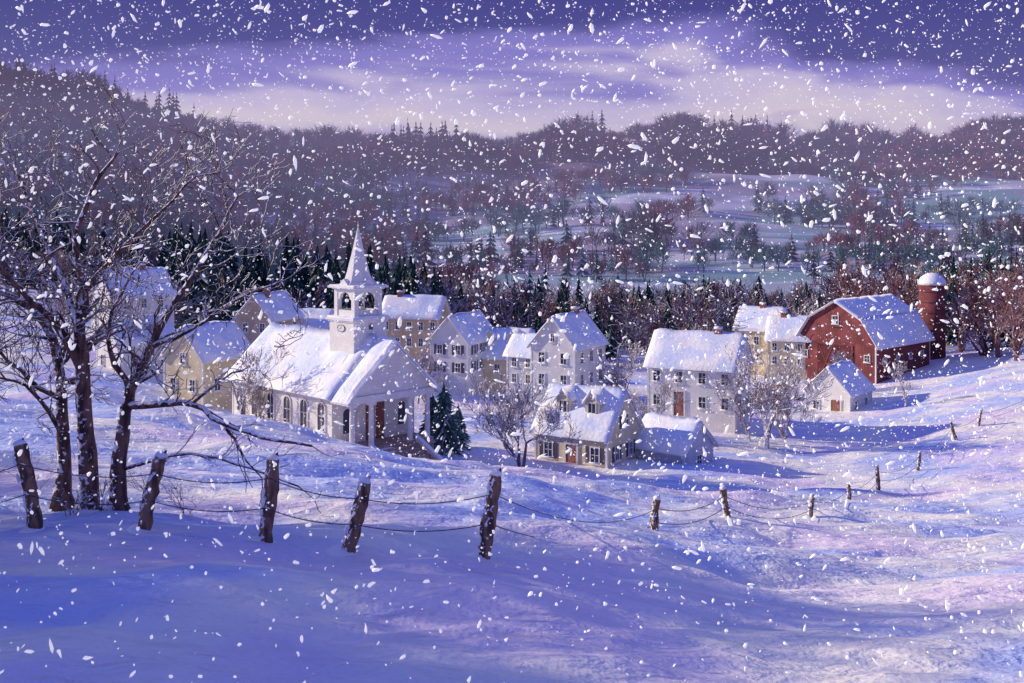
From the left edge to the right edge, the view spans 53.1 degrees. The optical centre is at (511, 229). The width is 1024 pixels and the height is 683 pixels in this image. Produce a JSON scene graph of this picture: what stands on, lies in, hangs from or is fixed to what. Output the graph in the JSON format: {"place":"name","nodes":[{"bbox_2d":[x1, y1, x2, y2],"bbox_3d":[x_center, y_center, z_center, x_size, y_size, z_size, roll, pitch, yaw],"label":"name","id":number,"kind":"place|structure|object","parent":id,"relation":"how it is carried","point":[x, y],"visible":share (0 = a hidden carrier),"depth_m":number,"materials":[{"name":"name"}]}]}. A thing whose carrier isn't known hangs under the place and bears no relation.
{"place":"outdoors","nodes":[
{"label":"outdoors","id":0,"kind":"place"},
{"bbox_2d":[0,93,1023,682],"bbox_3d":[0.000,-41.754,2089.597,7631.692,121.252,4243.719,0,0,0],"label":"snow ground","id":1,"kind":"structure","parent":0,"point":[544,631],"depth_m":22.80,"materials":[{"name":"white snow"}]},
{"bbox_2d":[0,452,76,489],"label":"bare shrub","id":2,"kind":"object","parent":1,"relation":"on","point":[40,472],"visible":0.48,"depth_m":25.02,"materials":[{"name":"brown plant"}]},
{"bbox_2d":[37,274,91,344],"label":"bare tree","id":3,"kind":"object","parent":1,"relation":"on","point":[56,302],"visible":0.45,"depth_m":103.16,"materials":[{"name":"grey plant"}]},
{"bbox_2d":[54,485,101,515],"bbox_3d":[-9.225,5.735,21.661,0.556,0.757,1.023,0,0,40],"label":"bare shrub","id":4,"kind":"object","parent":1,"relation":"on","point":[87,497],"visible":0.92,"depth_m":21.68,"materials":[{"name":"brown plant"}]},
{"bbox_2d":[89,473,112,510],"bbox_3d":[-8.789,5.715,22.091,0.540,0.840,1.234,0,0,-10],"label":"bare shrub","id":5,"kind":"object","parent":1,"relation":"on","point":[103,490],"visible":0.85,"depth_m":21.87,"materials":[{"name":"brown plant"}]},
{"bbox_2d":[92,277,172,334],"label":"walls","id":6,"kind":"structure","parent":1,"relation":"on","point":[152,302],"depth_m":114.82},
{"bbox_2d":[91,296,173,334],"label":"trim","id":7,"kind":"structure","parent":6,"relation":"attached to","point":[130,309],"depth_m":114.66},
{"bbox_2d":[95,298,162,324],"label":"window glass","id":8,"kind":"object","parent":7,"relation":"on","point":[142,305],"visible":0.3,"depth_m":114.52,"materials":[{"name":"grey"}]},
{"bbox_2d":[93,263,174,325],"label":"roof snow","id":9,"kind":"structure","parent":6,"relation":"on","point":[154,270],"depth_m":115.94,"materials":[{"name":"white snow"}]},
{"bbox_2d":[138,265,145,270],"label":"chimney","id":10,"kind":"object","parent":9,"relation":"on","point":[141,267],"visible":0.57,"depth_m":116.82,"materials":[{"name":"brick"}]},
{"bbox_2d":[92,314,174,377],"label":"white cottage","id":11,"kind":"structure","parent":1,"relation":"on","point":[136,340],"depth_m":93.83,"materials":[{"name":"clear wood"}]},
{"bbox_2d":[101,355,162,366],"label":"window glass","id":12,"kind":"structure","parent":11,"relation":"in","point":[101,355],"depth_m":94.01,"materials":[{"name":"grey glass"}]},
{"bbox_2d":[121,303,158,352],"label":"bare tree","id":13,"kind":"object","parent":1,"relation":"on","point":[142,320],"visible":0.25,"depth_m":94.81,"materials":[{"name":"grey plant"}]},
{"bbox_2d":[127,448,172,491],"bbox_3d":[-8.852,5.895,24.467,1.128,1.183,1.391,0,0,0],"label":"bare shrub","id":14,"kind":"object","parent":1,"relation":"on","point":[140,486],"visible":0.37,"depth_m":24.34,"materials":[{"name":"brown plant"}]},
{"bbox_2d":[0,81,344,512],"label":"old bare tree","id":15,"kind":"object","parent":1,"relation":"on","point":[78,355],"visible":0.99,"depth_m":22.54,"materials":[{"name":"brown plant"}]},
{"bbox_2d":[162,480,208,514],"bbox_3d":[-7.377,6.059,22.975,1.043,0.886,0.761,0,0,31],"label":"bare shrub","id":16,"kind":"object","parent":1,"relation":"on","point":[180,489],"visible":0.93,"depth_m":22.95,"materials":[{"name":"brown plant"}]},
{"bbox_2d":[164,336,238,408],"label":"walls","id":17,"kind":"structure","parent":1,"relation":"on","point":[224,399],"depth_m":83.16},
{"bbox_2d":[163,352,222,404],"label":"trim","id":18,"kind":"structure","parent":17,"relation":"attached to","point":[182,358],"depth_m":83.05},
{"bbox_2d":[171,353,219,391],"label":"window glass","id":19,"kind":"object","parent":18,"relation":"on","point":[194,380],"visible":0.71,"depth_m":83.11,"materials":[{"name":"grey"}]},
{"bbox_2d":[158,332,237,363],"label":"roof deck","id":20,"kind":"structure","parent":17,"relation":"on","point":[163,354],"depth_m":83.78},
{"bbox_2d":[158,321,250,392],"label":"roof snow","id":21,"kind":"structure","parent":17,"relation":"on","point":[229,333],"depth_m":84.46,"materials":[{"name":"white snow"}]},
{"bbox_2d":[235,368,271,418],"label":"bare tree","id":22,"kind":"object","parent":1,"relation":"on","point":[253,402],"visible":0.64,"depth_m":75.45,"materials":[{"name":"grey plant"}]},
{"bbox_2d":[227,338,294,414],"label":"bare tree","id":23,"kind":"object","parent":1,"relation":"on","point":[250,386],"visible":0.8,"depth_m":73.34,"materials":[{"name":"grey plant"}]},
{"bbox_2d":[236,298,300,343],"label":"walls","id":24,"kind":"structure","parent":1,"relation":"on","point":[252,307],"depth_m":112.90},
{"bbox_2d":[232,296,304,321],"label":"roof deck","id":25,"kind":"structure","parent":24,"relation":"on","point":[243,308],"depth_m":113.03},
{"bbox_2d":[232,287,305,332],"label":"roof snow","id":26,"kind":"structure","parent":24,"relation":"on","point":[284,304],"depth_m":114.64,"materials":[{"name":"white snow"}]},
{"bbox_2d":[262,288,270,297],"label":"chimney","id":27,"kind":"object","parent":26,"relation":"on","point":[267,294],"visible":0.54,"depth_m":114.31,"materials":[{"name":"brick"}]},
{"bbox_2d":[236,318,301,333],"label":"trim","id":28,"kind":"structure","parent":24,"relation":"attached to","point":[262,325],"depth_m":113.03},
{"bbox_2d":[243,320,295,331],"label":"window glass","id":29,"kind":"object","parent":28,"relation":"on","point":[260,326],"visible":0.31,"depth_m":113.09,"materials":[{"name":"grey"}]},
{"bbox_2d":[299,308,333,328],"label":"wing","id":30,"kind":"structure","parent":1,"relation":"on","point":[314,318],"depth_m":118.19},
{"bbox_2d":[223,224,443,459],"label":"church","id":31,"kind":"structure","parent":1,"relation":"on","point":[368,394],"depth_m":72.55,"materials":[{"name":"white wood"}]},
{"bbox_2d":[238,386,323,430],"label":"window glass","id":32,"kind":"structure","parent":31,"relation":"in","point":[286,402],"depth_m":73.71,"materials":[{"name":"grey glass"}]},
{"bbox_2d":[365,401,383,440],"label":"front door","id":33,"kind":"structure","parent":31,"relation":"in","point":[379,408],"depth_m":72.68,"materials":[{"name":"paint"}]},
{"bbox_2d":[387,303,448,366],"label":"walls","id":34,"kind":"structure","parent":1,"relation":"on","point":[415,336],"depth_m":126.68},
{"bbox_2d":[387,320,438,347],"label":"trim","id":35,"kind":"structure","parent":34,"relation":"attached to","point":[412,330],"depth_m":126.62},
{"bbox_2d":[387,322,433,345],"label":"window glass","id":36,"kind":"object","parent":35,"relation":"on","point":[420,340],"visible":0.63,"depth_m":126.46,"materials":[{"name":"grey"}]},
{"bbox_2d":[382,290,451,346],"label":"roof snow","id":37,"kind":"structure","parent":34,"relation":"on","point":[421,303],"depth_m":127.70,"materials":[{"name":"white snow"}]},
{"bbox_2d":[412,299,450,319],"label":"roof deck","id":38,"kind":"structure","parent":34,"relation":"on","point":[447,306],"depth_m":129.09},
{"bbox_2d":[0,230,848,367],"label":"dark bare woods","id":39,"kind":"object","parent":1,"relation":"on","point":[633,329],"visible":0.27,"depth_m":158.04,"materials":[{"name":"brown plant"}]},
{"bbox_2d":[418,393,437,434],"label":"fir tree","id":40,"kind":"object","parent":1,"relation":"on","point":[433,402],"visible":0.27,"depth_m":79.64,"materials":[{"name":"green plant"}]},
{"bbox_2d":[416,347,440,403],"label":"bare tree","id":41,"kind":"object","parent":1,"relation":"on","point":[423,353],"visible":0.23,"depth_m":104.97,"materials":[{"name":"grey plant"}]},
{"bbox_2d":[411,351,451,403],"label":"bare tree","id":42,"kind":"object","parent":1,"relation":"on","point":[423,362],"visible":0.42,"depth_m":101.13,"materials":[{"name":"grey plant"}]},
{"bbox_2d":[430,383,471,455],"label":"fir tree","id":43,"kind":"object","parent":1,"relation":"on","point":[449,423],"visible":0.92,"depth_m":76.50,"materials":[{"name":"green plant"}]},
{"bbox_2d":[431,320,486,396],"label":"walls","id":44,"kind":"structure","parent":1,"relation":"on","point":[446,331],"depth_m":110.91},
{"bbox_2d":[427,318,487,345],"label":"roof deck","id":45,"kind":"structure","parent":44,"relation":"on","point":[435,333],"depth_m":111.10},
{"bbox_2d":[430,341,484,388],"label":"trim","id":46,"kind":"structure","parent":44,"relation":"attached to","point":[483,346],"depth_m":111.04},
{"bbox_2d":[438,342,484,371],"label":"window glass","id":47,"kind":"object","parent":46,"relation":"on","point":[457,352],"visible":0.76,"depth_m":111.27,"materials":[{"name":"grey"}]},
{"bbox_2d":[426,309,492,372],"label":"roof snow","id":48,"kind":"structure","parent":44,"relation":"on","point":[465,330],"depth_m":112.66,"materials":[{"name":"white snow"}]},
{"bbox_2d":[434,342,485,372],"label":"shutters","id":49,"kind":"object","parent":44,"relation":"attached to","point":[453,353],"visible":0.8,"depth_m":111.05,"materials":[{"name":"paint"}]},
{"bbox_2d":[455,403,471,445],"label":"fir tree","id":50,"kind":"object","parent":1,"relation":"on","point":[463,427],"visible":0.45,"depth_m":81.77,"materials":[{"name":"green plant"}]},
{"bbox_2d":[473,389,536,448],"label":"bare tree","id":51,"kind":"object","parent":1,"relation":"on","point":[510,436],"visible":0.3,"depth_m":83.88,"materials":[{"name":"grey plant"}]},
{"bbox_2d":[482,327,534,393],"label":"cottage","id":52,"kind":"structure","parent":1,"relation":"on","point":[499,345],"depth_m":113.33,"materials":[{"name":"white wood"}]},
{"bbox_2d":[487,337,499,372],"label":"window glass","id":53,"kind":"structure","parent":52,"relation":"in","point":[496,365],"depth_m":112.97,"materials":[{"name":"grey"}]},
{"bbox_2d":[0,92,1023,308],"bbox_3d":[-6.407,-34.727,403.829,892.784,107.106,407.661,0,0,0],"label":"forested hills","id":54,"kind":"structure","parent":1,"relation":"on","point":[855,216],"depth_m":412.99,"materials":[{"name":"plant"}]},
{"bbox_2d":[0,56,1023,177],"bbox_3d":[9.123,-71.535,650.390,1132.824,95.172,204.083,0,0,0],"label":"ridge forest","id":55,"kind":"object","parent":1,"relation":"on","point":[740,159],"visible":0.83,"depth_m":614.75,"materials":[{"name":"plant"}]},
{"bbox_2d":[0,74,1023,310],"bbox_3d":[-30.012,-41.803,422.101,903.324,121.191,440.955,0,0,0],"label":"hillside fir woods","id":56,"kind":"object","parent":1,"relation":"on","point":[414,252],"visible":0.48,"depth_m":418.51,"materials":[{"name":"plant"}]},
{"bbox_2d":[0,208,1023,359],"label":"fir woods","id":57,"kind":"object","parent":1,"relation":"on","point":[303,276],"visible":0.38,"depth_m":160.82,"materials":[{"name":"green plant"}]},
{"bbox_2d":[0,400,1023,559],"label":"fence","id":58,"kind":"object","parent":1,"relation":"on","point":[147,502],"visible":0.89,"depth_m":19.79,"materials":[{"name":"brown wood"}]},
{"bbox_2d":[457,372,582,466],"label":"bare tree","id":59,"kind":"object","parent":1,"relation":"on","point":[501,420],"visible":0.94,"depth_m":72.96,"materials":[{"name":"brown plant"}]},
{"bbox_2d":[531,402,562,436],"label":"bare tree","id":60,"kind":"object","parent":1,"relation":"on","point":[539,411],"visible":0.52,"depth_m":79.35,"materials":[{"name":"grey plant"}]},
{"bbox_2d":[502,306,609,417],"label":"farmhouse","id":61,"kind":"object","parent":1,"relation":"on","point":[574,363],"visible":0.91,"depth_m":100.25,"materials":[{"name":"white wood"}]},
{"bbox_2d":[539,334,599,384],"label":"window glass","id":62,"kind":"structure","parent":61,"relation":"in","point":[551,334],"depth_m":99.68,"materials":[{"name":"grey glass"}]},
{"bbox_2d":[536,391,638,467],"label":"walls","id":63,"kind":"structure","parent":1,"relation":"on","point":[626,435],"depth_m":78.11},
{"bbox_2d":[566,444,575,463],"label":"door","id":64,"kind":"structure","parent":63,"relation":"attached to","point":[571,458],"depth_m":77.53,"materials":[{"name":"paint"}]},
{"bbox_2d":[529,383,644,464],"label":"roof snow","id":65,"kind":"structure","parent":63,"relation":"on","point":[595,429],"depth_m":78.05,"materials":[{"name":"white snow"}]},
{"bbox_2d":[530,393,643,442],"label":"roof deck","id":66,"kind":"structure","parent":63,"relation":"on","point":[638,420],"depth_m":79.53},
{"bbox_2d":[535,399,639,468],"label":"trim","id":67,"kind":"structure","parent":63,"relation":"attached to","point":[606,454],"depth_m":77.63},
{"bbox_2d":[545,400,631,462],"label":"window glass","id":68,"kind":"object","parent":67,"relation":"on","point":[591,408],"visible":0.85,"depth_m":77.94,"materials":[{"name":"grey"}]},
{"bbox_2d":[540,414,634,464],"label":"shutters","id":69,"kind":"object","parent":63,"relation":"attached to","point":[586,450],"visible":0.91,"depth_m":77.82,"materials":[{"name":"paint"}]},
{"bbox_2d":[600,353,637,387],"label":"bare tree","id":70,"kind":"object","parent":1,"relation":"on","point":[616,373],"visible":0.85,"depth_m":103.43,"materials":[{"name":"grey plant"}]},
{"bbox_2d":[612,334,651,389],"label":"bare tree","id":71,"kind":"object","parent":1,"relation":"on","point":[631,353],"visible":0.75,"depth_m":109.33,"materials":[{"name":"grey plant"}]},
{"bbox_2d":[627,387,653,418],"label":"bare tree","id":72,"kind":"object","parent":1,"relation":"on","point":[641,406],"visible":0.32,"depth_m":89.09,"materials":[{"name":"grey plant"}]},
{"bbox_2d":[641,371,689,414],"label":"bare tree","id":73,"kind":"object","parent":1,"relation":"on","point":[664,388],"visible":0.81,"depth_m":87.88,"materials":[{"name":"grey plant"}]},
{"bbox_2d":[635,412,718,463],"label":"garden shed","id":74,"kind":"structure","parent":1,"relation":"on","point":[676,452],"depth_m":79.24,"materials":[{"name":"white wood"}]},
{"bbox_2d":[649,345,749,433],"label":"walls","id":75,"kind":"structure","parent":1,"relation":"on","point":[718,420],"depth_m":93.52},
{"bbox_2d":[674,392,683,415],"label":"door","id":76,"kind":"structure","parent":75,"relation":"attached to","point":[680,411],"depth_m":94.20,"materials":[{"name":"paint"}]},
{"bbox_2d":[643,326,754,410],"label":"roof snow","id":77,"kind":"structure","parent":75,"relation":"on","point":[694,348],"depth_m":94.83,"materials":[{"name":"white snow"}]},
{"bbox_2d":[714,329,722,334],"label":"chimney","id":78,"kind":"object","parent":77,"relation":"on","point":[719,330],"visible":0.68,"depth_m":95.39,"materials":[{"name":"brick"}]},
{"bbox_2d":[647,363,750,428],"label":"trim","id":79,"kind":"structure","parent":75,"relation":"attached to","point":[705,378],"depth_m":93.94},
{"bbox_2d":[654,370,746,409],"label":"window glass","id":80,"kind":"object","parent":79,"relation":"on","point":[701,381],"visible":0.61,"depth_m":93.36,"materials":[{"name":"grey glass"}]},
{"bbox_2d":[644,337,753,372],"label":"roof deck","id":81,"kind":"structure","parent":75,"relation":"on","point":[747,347],"depth_m":95.45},
{"bbox_2d":[459,246,1023,360],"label":"bare woods","id":82,"kind":"object","parent":1,"relation":"on","point":[898,288],"visible":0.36,"depth_m":145.65,"materials":[{"name":"brown plant"}]},
{"bbox_2d":[708,372,779,441],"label":"bare tree","id":83,"kind":"object","parent":1,"relation":"on","point":[742,420],"visible":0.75,"depth_m":88.28,"materials":[{"name":"grey plant"}]},
{"bbox_2d":[732,302,811,379],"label":"cream farmhouse","id":84,"kind":"object","parent":1,"relation":"on","point":[775,345],"visible":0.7,"depth_m":129.94,"materials":[{"name":"beige wood"}]},
{"bbox_2d":[717,339,835,448],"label":"bare tree","id":85,"kind":"object","parent":1,"relation":"on","point":[770,395],"visible":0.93,"depth_m":86.13,"materials":[{"name":"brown plant"}]},
{"bbox_2d":[748,371,825,439],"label":"bare tree","id":86,"kind":"object","parent":1,"relation":"on","point":[788,414],"visible":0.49,"depth_m":89.84,"materials":[{"name":"grey plant"}]},
{"bbox_2d":[801,360,876,411],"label":"cottage","id":87,"kind":"structure","parent":1,"relation":"on","point":[859,390],"depth_m":106.75,"materials":[{"name":"white wood"}]},
{"bbox_2d":[831,400,839,410],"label":"door","id":88,"kind":"structure","parent":87,"relation":"in","point":[835,405],"depth_m":105.93,"materials":[{"name":"paint"}]},
{"bbox_2d":[813,398,866,408],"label":"window glass","id":89,"kind":"structure","parent":87,"relation":"in","point":[814,406],"depth_m":107.34,"materials":[{"name":"grey glass"}]},
{"bbox_2d":[828,350,859,368],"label":"bare tree","id":90,"kind":"object","parent":1,"relation":"on","point":[839,354],"visible":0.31,"depth_m":115.99,"materials":[{"name":"grey plant"}]},
{"bbox_2d":[795,294,934,383],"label":"red barn","id":91,"kind":"structure","parent":1,"relation":"on","point":[855,346],"depth_m":125.41,"materials":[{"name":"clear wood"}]},
{"bbox_2d":[818,343,850,373],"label":"barn door","id":92,"kind":"structure","parent":91,"relation":"in","point":[825,348],"depth_m":125.40,"materials":[{"name":"red wood"}]},
{"bbox_2d":[805,316,922,361],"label":"window glass","id":93,"kind":"structure","parent":91,"relation":"in","point":[834,317],"depth_m":124.70,"materials":[{"name":"grey glass"}]},
{"bbox_2d":[877,357,913,406],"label":"bare tree","id":94,"kind":"object","parent":1,"relation":"on","point":[900,383],"visible":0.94,"depth_m":104.47,"materials":[{"name":"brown plant"}]},
{"bbox_2d":[917,273,946,359],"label":"silo","id":95,"kind":"object","parent":1,"relation":"on","point":[928,297],"visible":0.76,"depth_m":135.48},
{"bbox_2d":[0,0,1023,682],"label":"falling snow","id":96,"kind":"structure","parent":0,"point":[554,260],"depth_m":19.06,"materials":[{"name":"white snow"}]},
{"bbox_2d":[0,0,1023,147],"label":"sky","id":97,"kind":"structure","parent":0,"point":[230,47],"materials":[{"name":"purple"}]}
]}

